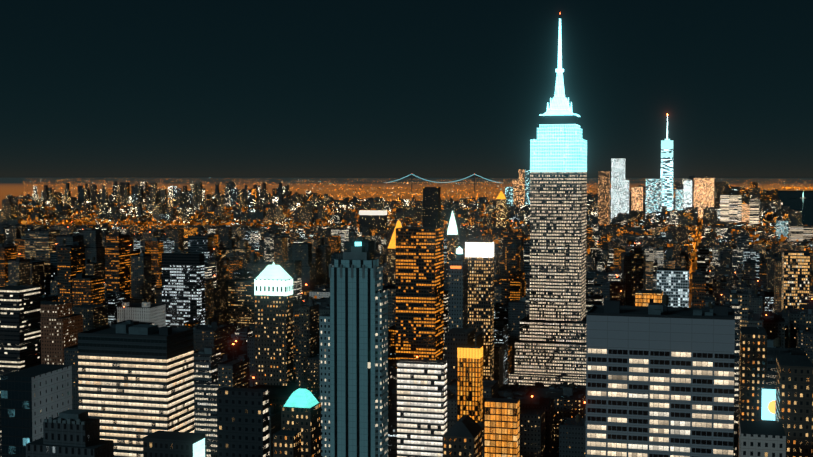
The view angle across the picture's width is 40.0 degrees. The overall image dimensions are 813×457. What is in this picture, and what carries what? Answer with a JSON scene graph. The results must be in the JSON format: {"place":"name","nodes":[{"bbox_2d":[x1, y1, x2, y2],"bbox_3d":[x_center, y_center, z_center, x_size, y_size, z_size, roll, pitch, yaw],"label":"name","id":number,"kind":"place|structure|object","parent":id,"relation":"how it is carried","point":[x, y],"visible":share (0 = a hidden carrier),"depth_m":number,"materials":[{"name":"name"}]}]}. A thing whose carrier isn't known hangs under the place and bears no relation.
{"place":"outdoors","nodes":[
{"label":"outdoors","id":0,"kind":"place"},
{"bbox_2d":[0,364,71,456],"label":"building","id":1,"kind":"structure","parent":0,"point":[33,398],"depth_m":469.04,"materials":[{"name":"grey concrete"}]},
{"bbox_2d":[26,409,113,456],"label":"deco tower","id":2,"kind":"structure","parent":0,"point":[71,433],"depth_m":361.55,"materials":[{"name":"stone"}]},
{"bbox_2d":[217,387,268,456],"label":"dark slab","id":3,"kind":"structure","parent":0,"point":[242,422],"depth_m":474.12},
{"bbox_2d":[281,388,320,456],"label":"domed building","id":4,"kind":"structure","parent":0,"point":[301,409],"depth_m":586.44,"materials":[{"name":"brown stone"}]},
{"bbox_2d":[319,238,387,456],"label":"striped tower","id":5,"kind":"structure","parent":0,"point":[353,329],"depth_m":660.81,"materials":[{"name":"stone"}]},
{"bbox_2d":[0,178,812,306],"bbox_3d":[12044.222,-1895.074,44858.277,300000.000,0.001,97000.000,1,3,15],"label":"ground","id":6,"kind":"structure","parent":0,"point":[16,187],"depth_m":30118.65,"materials":[{"name":"orange"}]},
{"bbox_2d":[0,285,40,456],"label":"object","id":7,"kind":"object","parent":6,"relation":"on","point":[20,329],"visible":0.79,"depth_m":906.62,"materials":[{"name":"black glass"}]},
{"bbox_2d":[40,301,82,364],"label":"brick tower","id":8,"kind":"structure","parent":6,"relation":"on","point":[61,326],"depth_m":1010.99,"materials":[{"name":"brown brick"}]},
{"bbox_2d":[72,304,107,330],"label":"building","id":9,"kind":"structure","parent":6,"relation":"on","point":[95,316],"depth_m":1226.66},
{"bbox_2d":[78,322,193,456],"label":"office building","id":10,"kind":"structure","parent":6,"relation":"on","point":[135,384],"depth_m":679.62,"materials":[{"name":"glass"}]},
{"bbox_2d":[117,302,165,326],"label":"building","id":11,"kind":"structure","parent":6,"relation":"on","point":[147,312],"depth_m":1379.13,"materials":[{"name":"grey concrete"}]},
{"bbox_2d":[143,430,205,456],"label":"dark block","id":12,"kind":"object","parent":6,"relation":"on","point":[158,443],"visible":1,"depth_m":429.06,"materials":[{"name":"grey"}]},
{"bbox_2d":[161,253,204,327],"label":"dark tower","id":13,"kind":"structure","parent":6,"relation":"on","point":[183,287],"depth_m":1412.89,"materials":[{"name":"black glass"}]},
{"bbox_2d":[228,279,254,328],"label":"high-rise building","id":14,"kind":"structure","parent":6,"relation":"on","point":[241,301],"depth_m":1608.84,"materials":[{"name":"black glass"}]},
{"bbox_2d":[254,262,293,385],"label":"skyscraper","id":15,"kind":"structure","parent":6,"relation":"on","point":[273,300],"depth_m":899.40,"materials":[{"name":"brown stone"}]},
{"bbox_2d":[273,430,300,456],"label":"building","id":16,"kind":"structure","parent":6,"relation":"on","point":[286,443],"depth_m":523.83,"materials":[{"name":"stone"}]},
{"bbox_2d":[309,290,329,298],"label":"building","id":17,"kind":"structure","parent":6,"relation":"on","point":[319,294],"depth_m":2003.03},
{"bbox_2d":[387,220,401,284],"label":"gold pyramid tower","id":18,"kind":"structure","parent":6,"relation":"on","point":[391,262],"depth_m":2016.99,"materials":[{"name":"brown stone"}]},
{"bbox_2d":[0,176,812,456],"bbox_3d":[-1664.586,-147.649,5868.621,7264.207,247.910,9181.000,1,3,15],"label":"city buildings","id":19,"kind":"structure","parent":6,"relation":"on","point":[78,265],"depth_m":1661.95,"materials":[{"name":"grey metal"}]},
{"bbox_2d":[18,178,812,307],"bbox_3d":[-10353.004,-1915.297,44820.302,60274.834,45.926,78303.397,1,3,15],"label":"city lights","id":20,"kind":"object","parent":6,"relation":"on","point":[696,236],"visible":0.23,"depth_m":5432.30},
{"bbox_2d":[396,227,443,367],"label":"skyscraper","id":21,"kind":"structure","parent":6,"relation":"on","point":[420,292],"depth_m":1178.25,"materials":[{"name":"glass"}]},
{"bbox_2d":[397,359,446,456],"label":"white office tower","id":22,"kind":"structure","parent":6,"relation":"on","point":[421,407],"depth_m":765.41,"materials":[{"name":"white glass"}]},
{"bbox_2d":[359,169,529,231],"bbox_3d":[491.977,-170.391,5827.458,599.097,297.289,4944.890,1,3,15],"label":"buildings","id":23,"kind":"structure","parent":6,"relation":"on","point":[514,194],"depth_m":4171.80,"materials":[{"name":"brown stone"}]},
{"bbox_2d":[447,211,457,264],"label":"clock tower","id":24,"kind":"structure","parent":6,"relation":"on","point":[452,239],"depth_m":2140.48,"materials":[{"name":"white stone"}]},
{"bbox_2d":[449,247,467,329],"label":"skyscraper","id":25,"kind":"structure","parent":6,"relation":"on","point":[458,291],"depth_m":1012.56,"materials":[{"name":"stone"}]},
{"bbox_2d":[445,328,474,383],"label":"dark block","id":26,"kind":"structure","parent":6,"relation":"on","point":[455,338],"depth_m":912.72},
{"bbox_2d":[457,345,482,422],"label":"high-rise building","id":27,"kind":"structure","parent":6,"relation":"on","point":[470,381],"depth_m":807.29,"materials":[{"name":"orange glass"}]},
{"bbox_2d":[465,241,493,379],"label":"skyscraper","id":28,"kind":"structure","parent":6,"relation":"on","point":[479,256],"depth_m":1108.64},
{"bbox_2d":[509,13,586,385],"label":"skyscraper","id":29,"kind":"structure","parent":6,"relation":"on","point":[550,346],"depth_m":1275.40,"materials":[{"name":"stone"}]},
{"bbox_2d":[598,171,609,225],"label":"skyscraper","id":30,"kind":"structure","parent":6,"relation":"on","point":[603,197],"depth_m":4927.77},
{"bbox_2d":[611,159,628,219],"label":"skyscraper","id":31,"kind":"structure","parent":6,"relation":"on","point":[619,193],"depth_m":5498.25,"materials":[{"name":"white glass"}]},
{"bbox_2d":[631,187,642,210],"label":"skyscraper","id":32,"kind":"structure","parent":6,"relation":"on","point":[637,198],"depth_m":6067.78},
{"bbox_2d":[635,290,662,305],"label":"orange block","id":33,"kind":"structure","parent":6,"relation":"on","point":[644,297],"depth_m":968.60,"materials":[{"name":"orange glass"}]},
{"bbox_2d":[646,179,661,214],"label":"skyscraper","id":34,"kind":"structure","parent":6,"relation":"on","point":[653,195],"depth_m":5848.22,"materials":[{"name":"blue glass"}]},
{"bbox_2d":[660,114,672,209],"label":"skyscraper","id":35,"kind":"structure","parent":6,"relation":"on","point":[666,175],"depth_m":6120.57,"materials":[{"name":"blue glass"}]},
{"bbox_2d":[657,268,688,307],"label":"office building","id":36,"kind":"structure","parent":6,"relation":"on","point":[673,284],"depth_m":1449.69,"materials":[{"name":"glass"}]},
{"bbox_2d":[675,189,682,209],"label":"skyscraper","id":37,"kind":"structure","parent":6,"relation":"on","point":[679,200],"depth_m":6203.69,"materials":[{"name":"blue glass"}]},
{"bbox_2d":[683,180,691,209],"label":"skyscraper","id":38,"kind":"structure","parent":6,"relation":"on","point":[687,197],"depth_m":6384.51,"materials":[{"name":"white glass"}]},
{"bbox_2d":[694,178,713,218],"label":"tower","id":39,"kind":"structure","parent":6,"relation":"on","point":[703,192],"depth_m":6265.19,"materials":[{"name":"orange glass"}]},
{"bbox_2d":[720,195,741,222],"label":"office building","id":40,"kind":"structure","parent":6,"relation":"on","point":[730,208],"depth_m":5365.53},
{"bbox_2d":[742,204,749,222],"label":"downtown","id":41,"kind":"object","parent":6,"relation":"on","point":[745,212],"visible":0.68,"depth_m":5348.99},
{"bbox_2d":[749,199,759,223],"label":"office building","id":42,"kind":"structure","parent":6,"relation":"on","point":[754,210],"depth_m":5146.88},
{"bbox_2d":[739,420,785,456],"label":"building","id":43,"kind":"structure","parent":6,"relation":"on","point":[761,439],"depth_m":420.06,"materials":[{"name":"grey concrete"}]},
{"bbox_2d":[776,221,787,245],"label":"building","id":44,"kind":"structure","parent":6,"relation":"on","point":[781,227],"depth_m":4073.56,"materials":[{"name":"blue glass"}]},
{"bbox_2d":[775,354,812,456],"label":"high-rise building","id":45,"kind":"structure","parent":6,"relation":"on","point":[794,398],"depth_m":463.15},
{"bbox_2d":[781,250,809,311],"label":"glass tower","id":46,"kind":"structure","parent":6,"relation":"on","point":[795,277],"depth_m":1315.56,"materials":[{"name":"black glass"}]},
{"bbox_2d":[789,226,812,241],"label":"office building","id":47,"kind":"structure","parent":6,"relation":"on","point":[800,233],"depth_m":3774.06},
{"bbox_2d":[0,0,812,177],"label":"sky","id":48,"kind":"structure","parent":0,"point":[89,88],"materials":[{"name":"black"}]},
{"bbox_2d":[385,174,499,191],"bbox_3d":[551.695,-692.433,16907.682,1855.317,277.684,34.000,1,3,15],"label":"suspension bridge","id":49,"kind":"structure","parent":0,"point":[440,182],"depth_m":16908.89,"materials":[{"name":"teal metal"}]},
{"bbox_2d":[443,415,481,456],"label":"gable house","id":50,"kind":"structure","parent":0,"point":[462,436],"depth_m":564.35,"materials":[{"name":"brown stone"}]},
{"bbox_2d":[484,398,519,456],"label":"office building","id":51,"kind":"structure","parent":0,"point":[501,427],"depth_m":598.24,"materials":[{"name":"orange glass"}]},
{"bbox_2d":[585,294,734,456],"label":"slab tower","id":52,"kind":"structure","parent":0,"point":[659,380],"depth_m":503.05,"materials":[{"name":"grey concrete"}]},
{"bbox_2d":[738,326,766,456],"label":"brown tower","id":53,"kind":"structure","parent":0,"point":[753,364],"depth_m":563.28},
{"bbox_2d":[761,388,775,421],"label":"billboard","id":54,"kind":"object","parent":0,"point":[768,404],"visible":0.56,"depth_m":523.28,"materials":[{"name":"blue"}]},
{"bbox_2d":[747,190,812,225],"bbox_3d":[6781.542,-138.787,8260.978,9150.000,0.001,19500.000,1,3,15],"label":"water","id":55,"kind":"structure","parent":0,"point":[805,206],"depth_m":10434.67,"materials":[{"name":"black liquid"}]},
{"bbox_2d":[792,191,812,198],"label":"statue of liberty","id":56,"kind":"object","parent":55,"relation":"on","point":[802,197],"visible":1,"depth_m":12154.63,"materials":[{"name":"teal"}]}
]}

